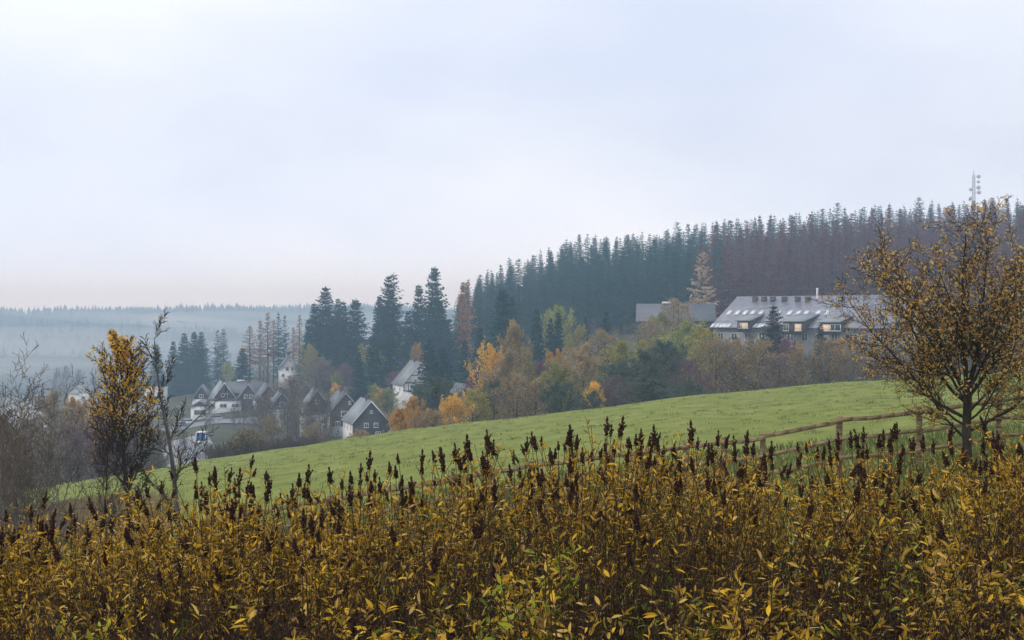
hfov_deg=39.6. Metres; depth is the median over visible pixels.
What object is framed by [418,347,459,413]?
spruce tree
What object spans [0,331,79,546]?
bare bush
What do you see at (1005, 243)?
spruce tree
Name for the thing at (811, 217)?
spruce tree
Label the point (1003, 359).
bare tree
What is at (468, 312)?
larch tree
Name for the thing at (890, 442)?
spirea shrub
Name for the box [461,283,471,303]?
spruce tree
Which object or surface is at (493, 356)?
broadleaf tree
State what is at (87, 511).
dry grass
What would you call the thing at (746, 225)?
spruce tree
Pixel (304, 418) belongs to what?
bare tree
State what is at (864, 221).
spruce tree
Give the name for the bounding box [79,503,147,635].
spirea shrub
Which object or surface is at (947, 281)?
spruce tree
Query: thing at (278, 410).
annex
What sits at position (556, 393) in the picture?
broadleaf tree
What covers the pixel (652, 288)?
spruce tree
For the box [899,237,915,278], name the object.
spruce tree
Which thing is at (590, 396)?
broadleaf tree
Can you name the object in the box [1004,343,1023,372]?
bare tree
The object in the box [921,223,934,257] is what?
spruce tree
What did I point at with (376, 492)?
spirea shrub
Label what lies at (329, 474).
spirea shrub
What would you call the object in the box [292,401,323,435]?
bare tree
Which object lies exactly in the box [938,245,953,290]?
spruce tree
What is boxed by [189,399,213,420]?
garage building
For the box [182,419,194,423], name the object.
parked car
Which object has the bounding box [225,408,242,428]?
bare tree
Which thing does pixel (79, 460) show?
bare tree
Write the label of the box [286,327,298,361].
larch tree
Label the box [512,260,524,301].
spruce tree
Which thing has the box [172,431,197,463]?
bare tree
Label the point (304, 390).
bare tree
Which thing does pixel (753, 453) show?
spirea shrub
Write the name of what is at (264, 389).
gabled house
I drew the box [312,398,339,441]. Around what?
bare tree
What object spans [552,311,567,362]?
spruce tree
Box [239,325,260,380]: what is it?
larch tree
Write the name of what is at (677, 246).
spruce tree
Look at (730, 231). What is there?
spruce tree
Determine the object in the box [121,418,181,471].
bare tree
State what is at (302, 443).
garden bush
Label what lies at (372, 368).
spruce tree
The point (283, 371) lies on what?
gabled house
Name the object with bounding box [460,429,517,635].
spirea shrub
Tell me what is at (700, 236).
spruce tree
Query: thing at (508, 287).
spruce tree
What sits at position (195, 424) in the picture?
road
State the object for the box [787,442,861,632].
spirea shrub
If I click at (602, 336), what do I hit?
bare tree
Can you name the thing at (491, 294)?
spruce tree
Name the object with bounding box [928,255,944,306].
spruce tree
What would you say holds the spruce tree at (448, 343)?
on the valley ground at (223, 432)
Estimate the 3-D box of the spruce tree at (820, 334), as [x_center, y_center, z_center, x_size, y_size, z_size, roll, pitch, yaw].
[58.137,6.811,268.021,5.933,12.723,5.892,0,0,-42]
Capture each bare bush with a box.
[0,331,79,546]
[0,364,75,573]
[0,364,118,559]
[0,410,38,550]
[0,427,75,547]
[3,450,72,550]
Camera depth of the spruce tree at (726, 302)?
400.95 m
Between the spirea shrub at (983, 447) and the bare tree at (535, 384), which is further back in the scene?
the bare tree at (535, 384)
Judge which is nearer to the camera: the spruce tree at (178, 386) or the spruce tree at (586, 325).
the spruce tree at (586, 325)
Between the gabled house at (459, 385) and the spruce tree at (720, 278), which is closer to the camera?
the gabled house at (459, 385)
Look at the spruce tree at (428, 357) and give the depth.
329.37 m
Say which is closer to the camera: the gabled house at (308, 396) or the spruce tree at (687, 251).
the gabled house at (308, 396)
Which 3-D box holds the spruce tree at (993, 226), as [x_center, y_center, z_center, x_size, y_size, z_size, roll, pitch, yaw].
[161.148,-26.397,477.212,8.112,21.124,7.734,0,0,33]
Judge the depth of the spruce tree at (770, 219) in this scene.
564.77 m
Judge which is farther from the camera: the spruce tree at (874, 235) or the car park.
the spruce tree at (874, 235)
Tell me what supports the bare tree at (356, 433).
on the valley ground at (223, 432)
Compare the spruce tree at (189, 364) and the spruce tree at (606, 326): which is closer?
the spruce tree at (606, 326)
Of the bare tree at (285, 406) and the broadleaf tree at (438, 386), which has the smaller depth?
the broadleaf tree at (438, 386)
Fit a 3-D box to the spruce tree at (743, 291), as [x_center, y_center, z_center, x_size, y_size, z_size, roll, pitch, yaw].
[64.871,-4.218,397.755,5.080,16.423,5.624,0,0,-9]
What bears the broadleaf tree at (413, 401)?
on the valley ground at (223, 432)
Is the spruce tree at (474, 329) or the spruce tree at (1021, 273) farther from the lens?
the spruce tree at (474, 329)
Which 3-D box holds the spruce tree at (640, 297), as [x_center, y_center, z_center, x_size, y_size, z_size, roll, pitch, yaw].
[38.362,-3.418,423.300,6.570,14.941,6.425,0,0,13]
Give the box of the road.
[151,417,267,433]
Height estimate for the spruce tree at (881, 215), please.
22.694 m
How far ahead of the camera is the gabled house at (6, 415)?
501.01 m
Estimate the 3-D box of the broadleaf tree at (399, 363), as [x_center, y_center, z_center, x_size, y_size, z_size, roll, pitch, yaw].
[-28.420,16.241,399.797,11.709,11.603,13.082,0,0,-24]
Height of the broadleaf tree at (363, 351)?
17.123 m
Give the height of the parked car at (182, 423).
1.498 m
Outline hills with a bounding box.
[0,309,456,397]
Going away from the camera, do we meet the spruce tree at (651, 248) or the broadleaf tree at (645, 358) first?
the broadleaf tree at (645, 358)
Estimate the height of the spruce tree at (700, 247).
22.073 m
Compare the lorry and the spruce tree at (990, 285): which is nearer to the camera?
the lorry
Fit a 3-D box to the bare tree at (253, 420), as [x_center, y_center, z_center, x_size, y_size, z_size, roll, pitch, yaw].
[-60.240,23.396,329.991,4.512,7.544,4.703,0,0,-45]
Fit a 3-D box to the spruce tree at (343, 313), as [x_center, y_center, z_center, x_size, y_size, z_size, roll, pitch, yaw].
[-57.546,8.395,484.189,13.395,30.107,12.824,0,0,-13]
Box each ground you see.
[0,282,1023,487]
[669,611,1019,639]
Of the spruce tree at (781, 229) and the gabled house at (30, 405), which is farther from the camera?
the gabled house at (30, 405)
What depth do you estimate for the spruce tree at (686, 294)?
406.50 m
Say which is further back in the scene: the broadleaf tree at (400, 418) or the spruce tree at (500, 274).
the spruce tree at (500, 274)
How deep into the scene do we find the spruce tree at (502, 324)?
329.27 m
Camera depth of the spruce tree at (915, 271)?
388.16 m
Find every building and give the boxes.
[144,384,167,414]
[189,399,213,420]
[205,399,240,413]
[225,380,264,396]
[636,302,715,344]
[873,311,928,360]
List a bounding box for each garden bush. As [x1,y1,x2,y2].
[205,441,232,458]
[220,426,273,456]
[247,438,287,452]
[276,435,297,448]
[277,434,327,447]
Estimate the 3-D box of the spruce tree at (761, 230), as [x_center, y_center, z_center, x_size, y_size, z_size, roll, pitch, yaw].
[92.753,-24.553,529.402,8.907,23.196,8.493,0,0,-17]
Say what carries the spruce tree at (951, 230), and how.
on the valley ground at (223, 432)
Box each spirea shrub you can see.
[0,518,66,638]
[16,505,72,623]
[42,503,106,635]
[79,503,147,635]
[132,480,189,634]
[140,467,234,639]
[169,454,258,639]
[211,467,284,638]
[227,470,280,628]
[262,508,381,639]
[264,464,324,638]
[272,467,387,639]
[281,450,405,637]
[340,469,418,629]
[357,460,446,639]
[379,449,480,639]
[414,434,502,637]
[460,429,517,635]
[491,436,545,632]
[499,431,568,619]
[507,424,615,639]
[528,447,632,634]
[585,415,656,638]
[601,428,689,639]
[608,432,672,639]
[626,424,706,639]
[656,434,729,628]
[666,429,731,623]
[669,456,787,639]
[687,430,756,638]
[709,435,785,634]
[728,449,844,638]
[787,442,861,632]
[803,431,889,633]
[846,423,904,639]
[853,422,966,631]
[879,434,956,628]
[948,436,1019,638]
[968,431,1022,630]
[987,432,1023,639]
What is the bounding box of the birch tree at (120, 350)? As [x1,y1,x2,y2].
[83,329,165,539]
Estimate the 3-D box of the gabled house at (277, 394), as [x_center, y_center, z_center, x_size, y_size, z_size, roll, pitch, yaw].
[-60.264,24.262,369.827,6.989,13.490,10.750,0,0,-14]
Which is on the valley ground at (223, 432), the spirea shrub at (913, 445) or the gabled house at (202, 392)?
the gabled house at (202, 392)
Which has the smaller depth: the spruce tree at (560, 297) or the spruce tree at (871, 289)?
the spruce tree at (871, 289)
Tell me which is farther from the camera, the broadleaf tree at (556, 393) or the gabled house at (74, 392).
the gabled house at (74, 392)
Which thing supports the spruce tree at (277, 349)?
on the valley ground at (223, 432)
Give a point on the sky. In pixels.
(153, 153)
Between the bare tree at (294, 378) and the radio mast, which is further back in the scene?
the radio mast
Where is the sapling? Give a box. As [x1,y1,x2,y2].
[56,414,142,570]
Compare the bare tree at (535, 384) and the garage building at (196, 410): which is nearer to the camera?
the bare tree at (535, 384)
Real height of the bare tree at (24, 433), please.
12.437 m
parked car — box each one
[173,421,187,426]
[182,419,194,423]
[207,415,222,419]
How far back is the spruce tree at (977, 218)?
491.53 m
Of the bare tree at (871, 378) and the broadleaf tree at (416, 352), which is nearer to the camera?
the bare tree at (871, 378)
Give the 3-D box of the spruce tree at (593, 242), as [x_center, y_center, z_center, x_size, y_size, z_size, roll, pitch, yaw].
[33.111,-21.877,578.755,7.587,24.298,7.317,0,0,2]
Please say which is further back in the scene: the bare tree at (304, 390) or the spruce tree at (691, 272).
the spruce tree at (691, 272)
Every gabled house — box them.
[0,394,21,416]
[0,406,15,426]
[15,397,38,419]
[68,382,97,404]
[129,393,143,413]
[191,384,209,403]
[208,379,235,398]
[236,379,255,409]
[251,381,275,409]
[267,387,293,418]
[277,352,299,387]
[300,385,326,433]
[325,387,354,436]
[341,395,389,438]
[391,358,427,408]
[446,382,479,421]
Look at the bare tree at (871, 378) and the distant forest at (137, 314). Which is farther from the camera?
the distant forest at (137, 314)
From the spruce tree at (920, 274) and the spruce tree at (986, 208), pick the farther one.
the spruce tree at (986, 208)
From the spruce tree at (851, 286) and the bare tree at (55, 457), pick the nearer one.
the bare tree at (55, 457)
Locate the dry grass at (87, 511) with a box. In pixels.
[0,486,185,549]
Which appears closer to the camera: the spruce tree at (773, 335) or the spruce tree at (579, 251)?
the spruce tree at (773, 335)
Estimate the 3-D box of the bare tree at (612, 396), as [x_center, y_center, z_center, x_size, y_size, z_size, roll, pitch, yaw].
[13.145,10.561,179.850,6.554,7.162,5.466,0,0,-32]
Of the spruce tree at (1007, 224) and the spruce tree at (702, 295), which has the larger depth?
the spruce tree at (1007, 224)
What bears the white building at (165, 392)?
on the valley ground at (223, 432)
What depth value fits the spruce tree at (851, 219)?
506.18 m
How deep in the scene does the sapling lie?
32.77 m
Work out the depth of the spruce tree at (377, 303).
461.32 m
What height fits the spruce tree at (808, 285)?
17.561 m
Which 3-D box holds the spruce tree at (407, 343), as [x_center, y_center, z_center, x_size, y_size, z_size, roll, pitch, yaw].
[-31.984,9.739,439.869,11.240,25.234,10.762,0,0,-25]
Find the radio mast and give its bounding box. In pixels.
[969,171,980,211]
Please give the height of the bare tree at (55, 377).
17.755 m
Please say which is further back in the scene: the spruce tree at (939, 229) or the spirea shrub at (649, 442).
the spruce tree at (939, 229)
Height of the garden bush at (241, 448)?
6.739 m
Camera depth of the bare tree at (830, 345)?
189.74 m
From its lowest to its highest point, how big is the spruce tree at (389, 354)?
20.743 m
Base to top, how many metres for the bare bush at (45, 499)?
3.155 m
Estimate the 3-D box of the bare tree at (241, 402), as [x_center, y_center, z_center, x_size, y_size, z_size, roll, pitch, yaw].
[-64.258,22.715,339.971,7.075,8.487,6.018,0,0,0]
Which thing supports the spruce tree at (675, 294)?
on the valley ground at (223, 432)
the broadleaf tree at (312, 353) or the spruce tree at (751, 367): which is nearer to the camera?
the spruce tree at (751, 367)
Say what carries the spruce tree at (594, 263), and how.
on the valley ground at (223, 432)
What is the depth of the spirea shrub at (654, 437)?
9.15 m
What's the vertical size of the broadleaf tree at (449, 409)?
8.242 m
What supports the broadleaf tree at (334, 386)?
on the valley ground at (223, 432)
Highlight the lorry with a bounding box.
[196,431,207,444]
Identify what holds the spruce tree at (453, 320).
on the valley ground at (223, 432)
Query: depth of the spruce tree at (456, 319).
470.59 m
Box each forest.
[0,301,473,357]
[456,198,1023,349]
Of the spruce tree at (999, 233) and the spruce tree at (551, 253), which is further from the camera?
the spruce tree at (551, 253)
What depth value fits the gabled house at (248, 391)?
424.90 m
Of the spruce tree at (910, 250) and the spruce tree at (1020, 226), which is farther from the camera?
the spruce tree at (1020, 226)
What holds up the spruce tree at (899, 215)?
on the valley ground at (223, 432)
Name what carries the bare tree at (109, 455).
on the valley ground at (223, 432)
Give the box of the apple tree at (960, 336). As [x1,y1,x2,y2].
[805,194,1023,477]
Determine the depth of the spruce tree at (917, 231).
460.56 m
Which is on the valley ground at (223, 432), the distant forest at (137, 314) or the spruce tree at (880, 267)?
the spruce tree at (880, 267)
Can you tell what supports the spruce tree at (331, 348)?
on the valley ground at (223, 432)
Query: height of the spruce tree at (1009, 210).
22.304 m
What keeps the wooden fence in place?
on the meadow
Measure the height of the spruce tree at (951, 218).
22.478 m
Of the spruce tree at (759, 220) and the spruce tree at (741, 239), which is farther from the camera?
the spruce tree at (759, 220)
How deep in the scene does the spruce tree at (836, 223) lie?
496.87 m
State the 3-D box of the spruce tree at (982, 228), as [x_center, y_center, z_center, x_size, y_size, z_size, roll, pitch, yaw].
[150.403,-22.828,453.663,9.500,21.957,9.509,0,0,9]
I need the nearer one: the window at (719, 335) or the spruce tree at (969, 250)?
the window at (719, 335)
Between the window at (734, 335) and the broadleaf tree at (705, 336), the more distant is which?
the window at (734, 335)
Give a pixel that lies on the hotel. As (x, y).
(744, 317)
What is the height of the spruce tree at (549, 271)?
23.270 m
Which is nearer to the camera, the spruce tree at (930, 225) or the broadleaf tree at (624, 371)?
the broadleaf tree at (624, 371)
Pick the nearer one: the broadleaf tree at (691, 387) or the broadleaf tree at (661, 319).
the broadleaf tree at (691, 387)
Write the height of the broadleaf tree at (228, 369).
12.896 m
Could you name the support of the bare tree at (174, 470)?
on the meadow
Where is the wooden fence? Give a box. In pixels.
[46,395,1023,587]
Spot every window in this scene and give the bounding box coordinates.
[194,410,205,414]
[231,403,238,407]
[717,333,723,340]
[730,333,736,340]
[744,333,750,340]
[801,334,807,340]
[831,335,837,341]
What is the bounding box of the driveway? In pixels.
[269,433,295,440]
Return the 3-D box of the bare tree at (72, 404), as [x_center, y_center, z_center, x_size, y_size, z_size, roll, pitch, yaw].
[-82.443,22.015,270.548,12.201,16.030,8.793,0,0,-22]
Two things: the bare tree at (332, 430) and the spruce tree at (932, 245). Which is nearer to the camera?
the bare tree at (332, 430)
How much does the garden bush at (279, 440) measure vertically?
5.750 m
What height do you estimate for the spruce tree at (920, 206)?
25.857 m
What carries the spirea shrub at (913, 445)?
on the ground at (888, 628)
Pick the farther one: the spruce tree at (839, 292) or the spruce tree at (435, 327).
the spruce tree at (435, 327)
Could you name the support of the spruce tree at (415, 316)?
on the valley ground at (223, 432)
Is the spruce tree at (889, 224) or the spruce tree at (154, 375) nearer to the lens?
the spruce tree at (889, 224)
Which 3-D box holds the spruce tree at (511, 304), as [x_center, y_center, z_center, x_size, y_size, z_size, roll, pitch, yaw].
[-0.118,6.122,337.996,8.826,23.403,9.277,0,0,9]
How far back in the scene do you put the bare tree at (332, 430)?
275.02 m
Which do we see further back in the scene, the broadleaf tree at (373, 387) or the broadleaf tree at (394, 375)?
the broadleaf tree at (394, 375)
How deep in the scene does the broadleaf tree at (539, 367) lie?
235.02 m
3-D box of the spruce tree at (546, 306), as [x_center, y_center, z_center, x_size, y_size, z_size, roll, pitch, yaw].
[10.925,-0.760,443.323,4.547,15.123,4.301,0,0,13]
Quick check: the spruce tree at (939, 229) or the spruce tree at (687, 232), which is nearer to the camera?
the spruce tree at (939, 229)
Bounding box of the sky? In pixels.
[0,0,1023,312]
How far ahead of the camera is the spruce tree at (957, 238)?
461.88 m
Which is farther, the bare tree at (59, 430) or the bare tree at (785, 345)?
the bare tree at (785, 345)
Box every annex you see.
[269,406,288,430]
[300,412,319,434]
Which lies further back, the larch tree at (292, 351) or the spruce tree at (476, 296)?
the spruce tree at (476, 296)
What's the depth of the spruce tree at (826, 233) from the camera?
474.40 m
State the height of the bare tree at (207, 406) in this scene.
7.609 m
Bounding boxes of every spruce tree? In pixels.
[148,343,164,384]
[161,342,181,397]
[167,333,192,396]
[180,332,199,393]
[187,332,214,393]
[207,330,226,386]
[213,329,231,384]
[231,347,254,380]
[270,312,285,377]
[277,316,290,375]
[294,320,317,389]
[297,303,325,384]
[303,286,348,369]
[316,319,349,390]
[332,299,344,357]
[336,301,351,361]
[337,300,370,384]
[347,353,369,402]
[356,335,385,402]
[367,296,385,373]
[369,276,405,375]
[371,336,401,406]
[376,273,411,356]
[392,311,418,371]
[401,285,427,362]
[406,338,440,420]
[415,266,454,359]
[418,302,461,372]
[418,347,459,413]
[431,319,460,377]
[450,297,459,336]
[452,339,471,385]
[453,297,466,337]
[460,328,487,383]
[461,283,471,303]
[469,302,481,352]
[470,293,483,340]
[471,274,486,298]
[473,287,481,314]
[473,295,489,336]
[481,288,523,363]
[483,282,495,337]
[494,264,504,295]
[502,278,523,323]
[504,267,518,300]
[506,297,524,362]
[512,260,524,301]
[523,284,537,333]
[526,298,544,334]
[526,309,548,384]
[529,255,537,290]
[538,258,558,306]
[539,269,550,316]
[540,283,551,338]
[541,318,556,365]
[542,252,556,282]
[542,293,549,333]
[548,286,566,319]
[551,244,573,283]
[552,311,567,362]
[562,249,574,289]
[565,296,577,330]
[572,235,583,271]
[575,315,592,382]
[577,258,591,300]
[583,245,595,281]
[587,250,600,288]
[588,237,600,270]
[593,312,614,377]
[595,277,619,332]
[601,244,610,277]
[611,241,619,270]
[615,246,628,286]
[621,235,632,266]
[625,272,641,331]
[626,240,636,279]
[630,285,645,326]
[632,245,645,291]
[642,239,661,273]
[642,246,658,286]
[645,275,658,303]
[646,287,652,303]
[653,278,668,303]
[657,231,672,256]
[665,259,682,302]
[665,275,677,300]
[671,234,688,269]
[672,221,685,255]
[677,240,697,283]
[678,271,695,303]
[679,253,695,298]
[680,269,697,303]
[683,224,693,254]
[686,252,719,319]
[689,232,697,278]
[690,243,712,286]
[694,231,706,264]
[694,256,710,292]
[695,248,718,296]
[700,267,724,316]
[707,225,724,260]
[710,243,719,288]
[712,256,731,310]
[715,234,722,278]
[715,253,740,314]
[724,220,735,252]
[726,336,747,391]
[730,261,753,300]
[734,228,748,275]
[738,277,748,296]
[739,220,751,255]
[739,336,760,390]
[749,271,761,295]
[754,215,764,239]
[754,306,795,389]
[755,224,768,249]
[760,263,785,295]
[766,215,776,246]
[774,224,785,252]
[785,269,798,295]
[787,215,799,249]
[792,228,797,250]
[796,214,818,251]
[799,224,819,272]
[801,267,813,295]
[807,323,831,383]
[810,277,819,295]
[814,209,833,240]
[817,223,831,257]
[817,266,828,295]
[823,281,831,295]
[828,203,842,237]
[832,219,843,249]
[832,278,843,294]
[833,264,850,294]
[839,208,848,237]
[842,254,866,294]
[846,212,858,273]
[847,268,864,294]
[852,279,861,294]
[853,208,867,235]
[859,237,869,284]
[860,249,881,294]
[862,231,873,257]
[863,260,880,294]
[865,209,879,240]
[866,216,875,249]
[872,226,879,262]
[874,236,891,294]
[878,214,886,239]
[879,263,896,294]
[883,203,894,235]
[884,211,893,251]
[888,239,904,272]
[891,246,901,290]
[893,208,906,240]
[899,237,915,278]
[899,259,908,294]
[908,198,930,232]
[909,253,927,303]
[910,214,920,250]
[910,228,928,259]
[911,235,927,283]
[911,255,930,302]
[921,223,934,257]
[924,228,944,263]
[926,214,934,243]
[927,239,941,262]
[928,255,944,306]
[934,219,944,241]
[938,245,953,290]
[938,254,954,313]
[939,206,955,237]
[942,216,959,245]
[943,205,963,242]
[946,250,968,308]
[947,237,955,296]
[950,229,962,266]
[958,214,979,245]
[963,224,980,276]
[968,263,981,303]
[971,251,986,307]
[972,207,981,231]
[975,215,995,246]
[979,206,995,236]
[981,257,996,309]
[982,245,1000,284]
[985,270,998,309]
[987,198,1005,232]
[988,211,1002,249]
[991,217,1003,255]
[995,248,1014,296]
[999,235,1009,278]
[1000,200,1014,239]
[1000,212,1013,252]
[1000,230,1015,267]
[1010,219,1023,260]
[1013,204,1023,246]
[1013,234,1022,263]
[1014,208,1023,245]
[1014,244,1023,297]
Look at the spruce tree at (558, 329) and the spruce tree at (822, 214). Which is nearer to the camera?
the spruce tree at (558, 329)
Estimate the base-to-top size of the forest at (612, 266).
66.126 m
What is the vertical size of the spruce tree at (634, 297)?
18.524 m
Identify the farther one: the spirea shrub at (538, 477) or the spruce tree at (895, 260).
the spruce tree at (895, 260)
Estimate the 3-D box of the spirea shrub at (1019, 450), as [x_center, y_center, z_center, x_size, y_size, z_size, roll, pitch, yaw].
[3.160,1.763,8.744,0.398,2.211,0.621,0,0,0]
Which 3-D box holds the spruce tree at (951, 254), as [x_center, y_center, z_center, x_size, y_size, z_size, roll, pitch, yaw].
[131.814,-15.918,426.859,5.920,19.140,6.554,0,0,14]
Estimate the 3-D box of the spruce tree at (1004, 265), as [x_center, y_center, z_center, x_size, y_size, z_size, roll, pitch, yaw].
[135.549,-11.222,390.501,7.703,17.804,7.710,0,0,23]
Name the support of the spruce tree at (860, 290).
on the valley ground at (223, 432)
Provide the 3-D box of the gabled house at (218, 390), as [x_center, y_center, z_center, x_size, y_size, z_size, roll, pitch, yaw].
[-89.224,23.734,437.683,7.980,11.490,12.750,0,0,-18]
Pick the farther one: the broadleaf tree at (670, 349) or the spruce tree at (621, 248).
the spruce tree at (621, 248)
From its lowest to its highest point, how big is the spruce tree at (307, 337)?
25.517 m
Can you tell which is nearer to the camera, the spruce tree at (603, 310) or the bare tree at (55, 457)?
the bare tree at (55, 457)
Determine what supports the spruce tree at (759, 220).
on the valley ground at (223, 432)
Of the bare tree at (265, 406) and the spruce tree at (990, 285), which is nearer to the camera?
the bare tree at (265, 406)
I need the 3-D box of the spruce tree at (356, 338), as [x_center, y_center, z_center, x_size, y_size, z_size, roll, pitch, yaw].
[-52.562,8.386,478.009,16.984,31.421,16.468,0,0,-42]
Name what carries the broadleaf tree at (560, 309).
on the valley ground at (223, 432)
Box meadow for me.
[0,373,1023,639]
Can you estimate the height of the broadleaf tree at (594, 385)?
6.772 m
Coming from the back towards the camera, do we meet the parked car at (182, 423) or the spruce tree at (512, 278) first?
the spruce tree at (512, 278)
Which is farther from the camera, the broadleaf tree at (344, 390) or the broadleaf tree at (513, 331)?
the broadleaf tree at (344, 390)
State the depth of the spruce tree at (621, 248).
474.88 m
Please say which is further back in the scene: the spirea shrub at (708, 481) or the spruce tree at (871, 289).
the spruce tree at (871, 289)
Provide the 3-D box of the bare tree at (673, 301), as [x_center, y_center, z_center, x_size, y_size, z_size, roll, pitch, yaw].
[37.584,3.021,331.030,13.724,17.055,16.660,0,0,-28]
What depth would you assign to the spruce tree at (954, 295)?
390.81 m
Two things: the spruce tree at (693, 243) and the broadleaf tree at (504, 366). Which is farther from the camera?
the spruce tree at (693, 243)
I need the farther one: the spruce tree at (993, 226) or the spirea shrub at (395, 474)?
the spruce tree at (993, 226)
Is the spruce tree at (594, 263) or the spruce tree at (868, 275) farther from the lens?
the spruce tree at (594, 263)
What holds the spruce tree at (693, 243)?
on the valley ground at (223, 432)
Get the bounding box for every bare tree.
[0,413,41,492]
[2,417,52,482]
[19,387,77,481]
[25,440,74,487]
[40,408,96,482]
[47,368,63,395]
[50,396,101,461]
[58,366,75,401]
[60,416,114,478]
[69,370,84,386]
[82,423,136,478]
[89,376,102,396]
[89,396,130,448]
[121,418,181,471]
[128,308,228,538]
[144,427,184,469]
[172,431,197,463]
[190,442,217,460]
[200,400,218,429]
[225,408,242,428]
[228,398,255,431]
[243,405,262,430]
[245,396,280,430]
[249,358,273,384]
[251,394,281,439]
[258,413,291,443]
[263,401,280,427]
[265,375,318,405]
[266,380,315,437]
[269,384,329,403]
[276,400,301,434]
[281,396,307,435]
[285,357,343,396]
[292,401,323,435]
[294,407,318,439]
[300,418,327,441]
[303,386,336,442]
[310,363,362,397]
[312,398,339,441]
[319,408,343,440]
[346,429,372,437]
[474,379,517,420]
[488,372,538,418]
[514,377,561,416]
[564,328,627,403]
[598,375,636,406]
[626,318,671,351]
[637,297,702,348]
[660,358,720,395]
[684,336,749,393]
[705,337,757,392]
[733,337,793,391]
[748,337,811,387]
[755,353,816,389]
[785,342,826,385]
[805,337,867,384]
[825,351,879,381]
[851,357,914,380]
[897,350,957,377]
[927,347,983,375]
[970,343,1023,372]
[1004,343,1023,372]
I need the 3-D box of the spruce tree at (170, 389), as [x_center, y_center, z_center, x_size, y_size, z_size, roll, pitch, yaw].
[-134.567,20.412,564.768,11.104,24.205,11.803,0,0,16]
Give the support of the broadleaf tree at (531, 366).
on the valley ground at (223, 432)
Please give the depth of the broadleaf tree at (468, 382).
240.10 m
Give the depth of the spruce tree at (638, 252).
487.28 m
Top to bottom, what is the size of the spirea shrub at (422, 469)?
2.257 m
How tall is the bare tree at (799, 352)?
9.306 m
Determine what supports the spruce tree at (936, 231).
on the valley ground at (223, 432)
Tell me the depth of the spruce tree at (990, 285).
386.83 m
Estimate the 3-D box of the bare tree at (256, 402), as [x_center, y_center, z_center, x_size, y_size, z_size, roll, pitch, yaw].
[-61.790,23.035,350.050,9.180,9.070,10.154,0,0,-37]
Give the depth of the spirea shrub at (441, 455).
9.01 m
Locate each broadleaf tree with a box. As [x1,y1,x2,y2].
[218,362,237,381]
[296,342,323,393]
[328,371,345,396]
[329,384,353,399]
[330,383,340,395]
[354,343,398,381]
[366,383,380,407]
[372,387,389,411]
[372,387,400,417]
[382,407,413,431]
[384,370,400,393]
[396,362,407,370]
[400,396,426,429]
[402,375,465,425]
[408,407,454,427]
[409,342,426,363]
[438,391,475,424]
[445,387,493,422]
[460,373,498,421]
[463,336,503,417]
[475,346,533,417]
[494,320,533,417]
[516,347,538,416]
[526,359,561,394]
[535,358,586,412]
[537,379,584,413]
[538,304,576,361]
[545,343,569,399]
[560,341,606,407]
[563,323,594,372]
[573,389,604,410]
[583,380,605,407]
[594,337,640,400]
[595,358,638,406]
[600,347,675,402]
[610,374,680,403]
[632,335,662,376]
[636,337,690,396]
[638,312,681,348]
[655,318,713,382]
[663,377,715,398]
[684,324,721,393]
[827,336,852,381]
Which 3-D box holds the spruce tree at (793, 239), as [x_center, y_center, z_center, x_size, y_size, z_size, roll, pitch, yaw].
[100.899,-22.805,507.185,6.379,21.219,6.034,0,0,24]
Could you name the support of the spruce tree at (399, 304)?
on the valley ground at (223, 432)
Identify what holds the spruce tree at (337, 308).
on the valley ground at (223, 432)
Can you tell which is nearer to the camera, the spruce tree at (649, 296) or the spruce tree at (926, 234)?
the spruce tree at (649, 296)
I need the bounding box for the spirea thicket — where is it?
[0,415,1023,639]
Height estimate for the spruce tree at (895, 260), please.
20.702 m
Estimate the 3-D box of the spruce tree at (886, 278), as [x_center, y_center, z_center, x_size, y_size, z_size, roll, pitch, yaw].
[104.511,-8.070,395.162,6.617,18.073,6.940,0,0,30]
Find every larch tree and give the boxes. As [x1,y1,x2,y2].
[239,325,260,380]
[252,321,268,380]
[256,312,276,380]
[266,319,280,384]
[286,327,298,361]
[291,315,304,357]
[453,282,473,365]
[462,278,476,358]
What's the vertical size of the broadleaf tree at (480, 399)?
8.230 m
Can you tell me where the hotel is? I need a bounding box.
[710,288,931,359]
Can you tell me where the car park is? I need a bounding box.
[162,436,214,466]
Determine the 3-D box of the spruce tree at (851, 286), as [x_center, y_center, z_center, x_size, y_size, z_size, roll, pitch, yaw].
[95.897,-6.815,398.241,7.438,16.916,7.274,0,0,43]
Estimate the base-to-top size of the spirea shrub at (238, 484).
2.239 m
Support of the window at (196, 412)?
in the garage building at (196, 410)
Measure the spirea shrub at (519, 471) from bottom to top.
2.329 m
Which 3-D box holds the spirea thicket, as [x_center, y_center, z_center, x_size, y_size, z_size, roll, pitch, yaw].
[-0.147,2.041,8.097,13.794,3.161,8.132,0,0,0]
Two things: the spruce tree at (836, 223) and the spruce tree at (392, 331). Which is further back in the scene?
the spruce tree at (836, 223)
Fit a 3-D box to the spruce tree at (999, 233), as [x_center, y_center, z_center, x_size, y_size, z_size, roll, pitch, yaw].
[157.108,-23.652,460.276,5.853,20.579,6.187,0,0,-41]

